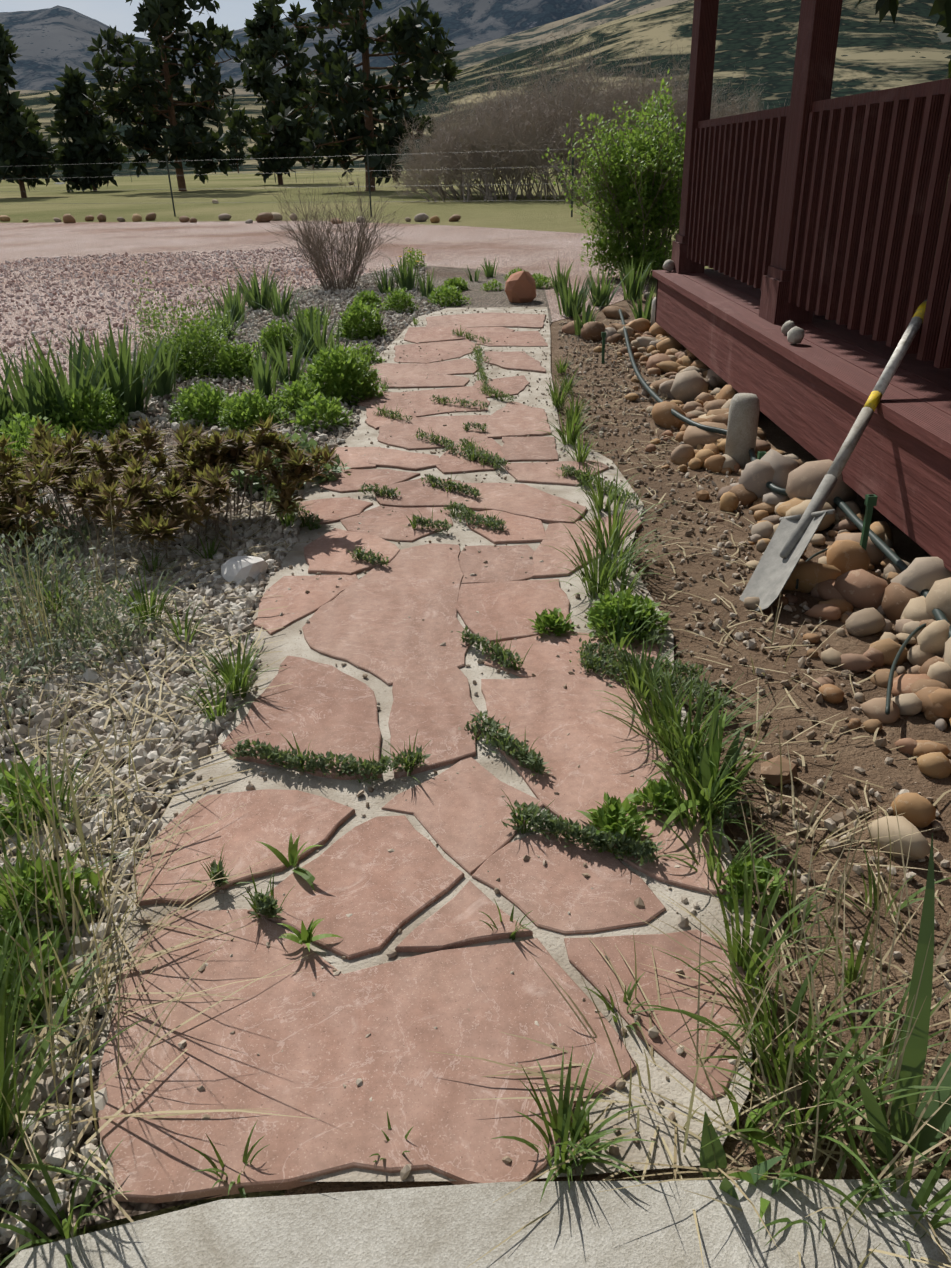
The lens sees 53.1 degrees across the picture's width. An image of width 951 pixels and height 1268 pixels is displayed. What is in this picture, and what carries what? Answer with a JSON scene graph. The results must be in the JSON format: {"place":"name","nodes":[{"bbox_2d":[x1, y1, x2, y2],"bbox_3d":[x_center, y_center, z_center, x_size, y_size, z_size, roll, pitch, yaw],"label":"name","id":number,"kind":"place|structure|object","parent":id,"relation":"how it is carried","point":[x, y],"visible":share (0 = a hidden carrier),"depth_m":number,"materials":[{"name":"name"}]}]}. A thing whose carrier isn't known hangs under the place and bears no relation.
{"place":"outdoors","nodes":[
{"label":"outdoors","id":0,"kind":"place"},
{"bbox_2d":[0,0,332,38],"label":"sky","id":1,"kind":"structure","parent":0,"point":[118,13],"materials":[{"name":"white"}]},
{"bbox_2d":[0,266,551,1254],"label":"white gravel bed","id":2,"kind":"object","parent":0,"point":[478,298],"visible":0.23,"depth_m":3.78,"materials":[{"name":"grey gravel"}]},
{"bbox_2d":[0,501,301,1266],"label":"white gravel","id":3,"kind":"structure","parent":2,"relation":"on","point":[201,741],"depth_m":2.27,"materials":[{"name":"white gravel"}]},
{"bbox_2d":[0,489,159,745],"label":"sage plants","id":4,"kind":"object","parent":3,"relation":"on","point":[78,613],"visible":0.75,"depth_m":2.67,"materials":[{"name":"green plant"}]},
{"bbox_2d":[0,497,314,1198],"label":"dry grass","id":5,"kind":"structure","parent":3,"relation":"on","point":[74,1108],"depth_m":2.08,"materials":[{"name":"plant"}]},
{"bbox_2d":[0,413,339,561],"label":"peony shrub","id":6,"kind":"object","parent":3,"relation":"on","point":[200,473],"visible":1,"depth_m":3.34,"materials":[{"name":"brown plant"}]},
{"bbox_2d":[221,556,267,583],"bbox_3d":[-0.752,-0.205,3.093,0.148,0.101,0.179,-1,26,0],"label":"quartz rock","id":7,"kind":"object","parent":3,"relation":"on","point":[236,569],"visible":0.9,"depth_m":3.03,"materials":[{"name":"white stone"}]},
{"bbox_2d":[124,261,244,381],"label":"leafy shrubs","id":8,"kind":"object","parent":2,"relation":"on","point":[195,330],"visible":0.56,"depth_m":6.02,"materials":[{"name":"green plant"}]},
{"bbox_2d":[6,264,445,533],"bbox_3d":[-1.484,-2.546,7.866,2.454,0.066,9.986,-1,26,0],"label":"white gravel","id":9,"kind":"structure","parent":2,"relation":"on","point":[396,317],"depth_m":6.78,"materials":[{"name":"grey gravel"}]},
{"bbox_2d":[0,267,529,1035],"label":"green plants","id":10,"kind":"object","parent":2,"relation":"on","point":[234,409],"visible":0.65,"depth_m":4.77,"materials":[{"name":"green plant"}]},
{"bbox_2d":[228,430,349,493],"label":"sedum plants","id":11,"kind":"object","parent":2,"relation":"on","point":[304,443],"visible":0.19,"depth_m":3.99,"materials":[{"name":"green plant"}]},
{"bbox_2d":[255,164,415,290],"bbox_3d":[-1.482,-4.291,10.024,1.734,1.257,1.768,19,33,36],"label":"bare twig bush","id":12,"kind":"object","parent":2,"relation":"on","point":[330,279],"visible":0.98,"depth_m":9.90,"materials":[{"name":"brown plant"}]},
{"bbox_2d":[174,247,552,433],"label":"low green shrubs","id":13,"kind":"object","parent":2,"relation":"on","point":[326,368],"visible":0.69,"depth_m":5.47,"materials":[{"name":"green plant"}]},
{"bbox_2d":[391,251,425,292],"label":"plant stems","id":14,"kind":"object","parent":2,"relation":"on","point":[417,266],"visible":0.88,"depth_m":9.91,"materials":[{"name":"orange plant"}]},
{"bbox_2d":[98,307,758,1181],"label":"mortar joints","id":15,"kind":"object","parent":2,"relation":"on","point":[386,787],"visible":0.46,"depth_m":2.00,"materials":[{"name":"grey concrete"}]},
{"bbox_2d":[112,307,753,1181],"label":"joint crumbs","id":16,"kind":"object","parent":15,"relation":"on","point":[652,1031],"visible":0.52,"depth_m":1.79,"materials":[{"name":"brown soil"}]},
{"bbox_2d":[0,316,950,1267],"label":"grass tufts","id":17,"kind":"object","parent":2,"relation":"on","point":[664,712],"depth_m":1.48,"materials":[{"name":"green plant"}]},
{"bbox_2d":[0,496,950,1267],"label":"grass blades","id":18,"kind":"object","parent":2,"relation":"on","point":[898,1170],"visible":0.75,"depth_m":1.47,"materials":[{"name":"green plant"}]},
{"bbox_2d":[0,248,950,1199],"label":"iris plants","id":19,"kind":"object","parent":2,"relation":"on","point":[110,370],"visible":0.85,"depth_m":4.95,"materials":[{"name":"green plant"}]},
{"bbox_2d":[505,271,535,302],"bbox_3d":[0.421,-3.240,8.941,0.296,0.323,0.336,-1,26,0],"label":"boulder","id":20,"kind":"object","parent":2,"relation":"on","point":[520,286],"visible":0.92,"depth_m":8.83,"materials":[{"name":"orange stone"}]},
{"bbox_2d":[0,0,615,89],"bbox_3d":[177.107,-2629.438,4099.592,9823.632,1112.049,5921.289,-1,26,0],"label":"mountain ridge","id":21,"kind":"structure","parent":0,"point":[50,42],"depth_m":3154.55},
{"bbox_2d":[0,221,648,397],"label":"driveway gravel","id":22,"kind":"structure","parent":0,"point":[532,251],"depth_m":14.23,"materials":[{"name":"gravel"}]},
{"bbox_2d":[0,246,373,400],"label":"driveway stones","id":23,"kind":"object","parent":22,"relation":"on","point":[41,307],"visible":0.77,"depth_m":11.12,"materials":[{"name":"gravel"}]},
{"bbox_2d":[531,70,685,279],"bbox_3d":[1.941,-4.907,10.236,2.021,2.017,2.348,17,32,33],"label":"green shrub","id":24,"kind":"object","parent":22,"relation":"on","point":[645,182],"visible":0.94,"depth_m":10.05,"materials":[{"name":"green plant"}]},
{"bbox_2d":[7,0,687,95],"bbox_3d":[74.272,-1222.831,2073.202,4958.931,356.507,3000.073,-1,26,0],"label":"mountain ridge","id":25,"kind":"structure","parent":0,"point":[531,37],"depth_m":1821.76,"materials":[{"name":"green plant"}]},
{"bbox_2d":[98,312,752,1203],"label":"flagstone path","id":26,"kind":"structure","parent":0,"point":[448,1112],"depth_m":1.74,"materials":[{"name":"pink stone"}]},
{"bbox_2d":[181,325,752,918],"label":"creeping thyme plants","id":27,"kind":"object","parent":26,"relation":"on","point":[532,759],"visible":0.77,"depth_m":2.18,"materials":[{"name":"green plant"}]},
{"bbox_2d":[256,705,816,1221],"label":"small weeds","id":28,"kind":"object","parent":26,"relation":"on","point":[304,937],"visible":0.73,"depth_m":1.61,"materials":[{"name":"green plant"}]},
{"bbox_2d":[526,587,791,912],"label":"small green shrubs","id":29,"kind":"object","parent":26,"relation":"on","point":[627,600],"visible":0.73,"depth_m":1.91,"materials":[{"name":"green plant"}]},
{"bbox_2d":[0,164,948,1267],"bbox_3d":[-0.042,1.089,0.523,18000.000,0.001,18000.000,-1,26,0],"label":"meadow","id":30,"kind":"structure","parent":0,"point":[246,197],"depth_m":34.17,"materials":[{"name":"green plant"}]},
{"bbox_2d":[0,23,64,197],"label":"pine tree","id":31,"kind":"object","parent":30,"relation":"on","point":[25,146],"visible":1,"depth_m":49.87,"materials":[{"name":"broad leaf"},{"name":"bark"}]},
{"bbox_2d":[43,63,128,191],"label":"pine tree","id":32,"kind":"object","parent":30,"relation":"on","point":[88,147],"visible":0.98,"depth_m":61.03,"materials":[{"name":"broad leaf"},{"name":"bark"}]},
{"bbox_2d":[80,0,252,190],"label":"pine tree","id":33,"kind":"object","parent":30,"relation":"on","point":[155,109],"visible":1,"depth_m":54.10,"materials":[{"name":"broad leaf"},{"name":"bark"}]},
{"bbox_2d":[0,181,460,223],"bbox_3d":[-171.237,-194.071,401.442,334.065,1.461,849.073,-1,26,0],"label":"row of rocks","id":34,"kind":"object","parent":30,"relation":"on","point":[260,217],"visible":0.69,"depth_m":23.72,"materials":[{"name":"stone"}]},
{"bbox_2d":[221,126,247,171],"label":"pine tree","id":35,"kind":"object","parent":30,"relation":"on","point":[234,143],"visible":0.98,"depth_m":225.44,"materials":[{"name":"green plant"}]},
{"bbox_2d":[224,0,327,184],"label":"pine tree","id":36,"kind":"object","parent":30,"relation":"on","point":[279,146],"visible":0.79,"depth_m":66.00,"materials":[{"name":"broad leaf"},{"name":"bark"}]},
{"bbox_2d":[0,141,573,216],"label":"wire fence","id":37,"kind":"object","parent":30,"relation":"on","point":[295,172],"visible":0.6,"depth_m":24.38,"materials":[{"name":"grey metal"}]},
{"bbox_2d":[304,128,322,168],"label":"pine tree","id":38,"kind":"object","parent":30,"relation":"on","point":[317,164],"visible":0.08,"depth_m":248.45,"materials":[{"name":"green plant"}]},
{"bbox_2d":[262,0,462,190],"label":"pine tree","id":39,"kind":"object","parent":30,"relation":"on","point":[401,38],"visible":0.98,"depth_m":44.23,"materials":[{"name":"green plant"}]},
{"bbox_2d":[11,0,950,177],"bbox_3d":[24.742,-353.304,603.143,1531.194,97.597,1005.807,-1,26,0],"label":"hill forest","id":40,"kind":"object","parent":30,"relation":"on","point":[756,40],"visible":0.27,"depth_m":417.81,"materials":[{"name":"green plant"}]},
{"bbox_2d":[373,20,789,201],"bbox_3d":[4.314,-17.422,32.542,15.428,5.455,11.284,-1,26,0],"label":"bare thicket shrub","id":41,"kind":"object","parent":30,"relation":"on","point":[533,131],"visible":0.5,"depth_m":31.24,"materials":[{"name":"plant"}]},
{"bbox_2d":[855,0,950,26],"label":"pine tree","id":42,"kind":"object","parent":30,"relation":"on","point":[883,7],"visible":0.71,"depth_m":16.63,"materials":[{"name":"green plant"}]},
{"bbox_2d":[936,12,950,78],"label":"pine tree","id":43,"kind":"object","parent":30,"relation":"on","point":[944,35],"visible":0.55,"depth_m":26.95,"materials":[{"name":"green plant"}]},
{"bbox_2d":[6,1179,950,1267],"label":"concrete slab","id":44,"kind":"structure","parent":0,"point":[586,1224],"depth_m":1.15,"materials":[{"name":"grey concrete"}]},
{"bbox_2d":[284,297,950,1195],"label":"dirt ground","id":45,"kind":"structure","parent":0,"point":[870,757],"depth_m":2.15,"materials":[{"name":"soil"}]},
{"bbox_2d":[651,260,803,468],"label":"concrete piers","id":46,"kind":"structure","parent":45,"relation":"on","point":[743,419],"depth_m":3.97,"materials":[{"name":"grey concrete"}]},
{"bbox_2d":[601,332,877,549],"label":"hose stakes","id":47,"kind":"object","parent":45,"relation":"on","point":[870,501],"visible":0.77,"depth_m":2.93,"materials":[{"name":"green"}]},
{"bbox_2d":[696,490,797,786],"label":"loose stones","id":48,"kind":"object","parent":45,"relation":"on","point":[769,771],"visible":0.88,"depth_m":2.02,"materials":[{"name":"beige stone"}]},
{"bbox_2d":[551,319,950,1174],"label":"dirt clods","id":49,"kind":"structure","parent":45,"relation":"on","point":[857,1121],"depth_m":2.12,"materials":[{"name":"brown soil"}]},
{"bbox_2d":[558,321,950,1178],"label":"dry twigs","id":50,"kind":"object","parent":45,"relation":"on","point":[832,823],"visible":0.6,"depth_m":2.44,"materials":[{"name":"plant"}]},
{"bbox_2d":[562,292,950,860],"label":"river rocks","id":51,"kind":"object","parent":45,"relation":"on","point":[842,578],"visible":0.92,"depth_m":2.88,"materials":[{"name":"beige stone"}]},
{"bbox_2d":[618,309,950,714],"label":"garden hose","id":52,"kind":"object","parent":51,"relation":"on","point":[888,552],"visible":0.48,"depth_m":3.19,"materials":[{"name":"grey rubber"}]},
{"bbox_2d":[739,263,933,610],"bbox_3d":[1.210,-0.682,3.013,0.190,0.927,1.277,19,33,36],"label":"shovel","id":53,"kind":"object","parent":45,"relation":"on","point":[790,540],"visible":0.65,"depth_m":2.91,"materials":[{"name":"metal"}]},
{"bbox_3d":[2.549,-2.704,3.189,4.640,4.300,14.100,-1,26,0],"label":"house wall and roof","id":54,"kind":"object","parent":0,"visible":0},
{"bbox_2d":[652,0,950,571],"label":"porch deck","id":55,"kind":"structure","parent":54,"relation":"attached to","point":[817,214],"depth_m":3.83,"materials":[{"name":"brown wood"}]}
]}

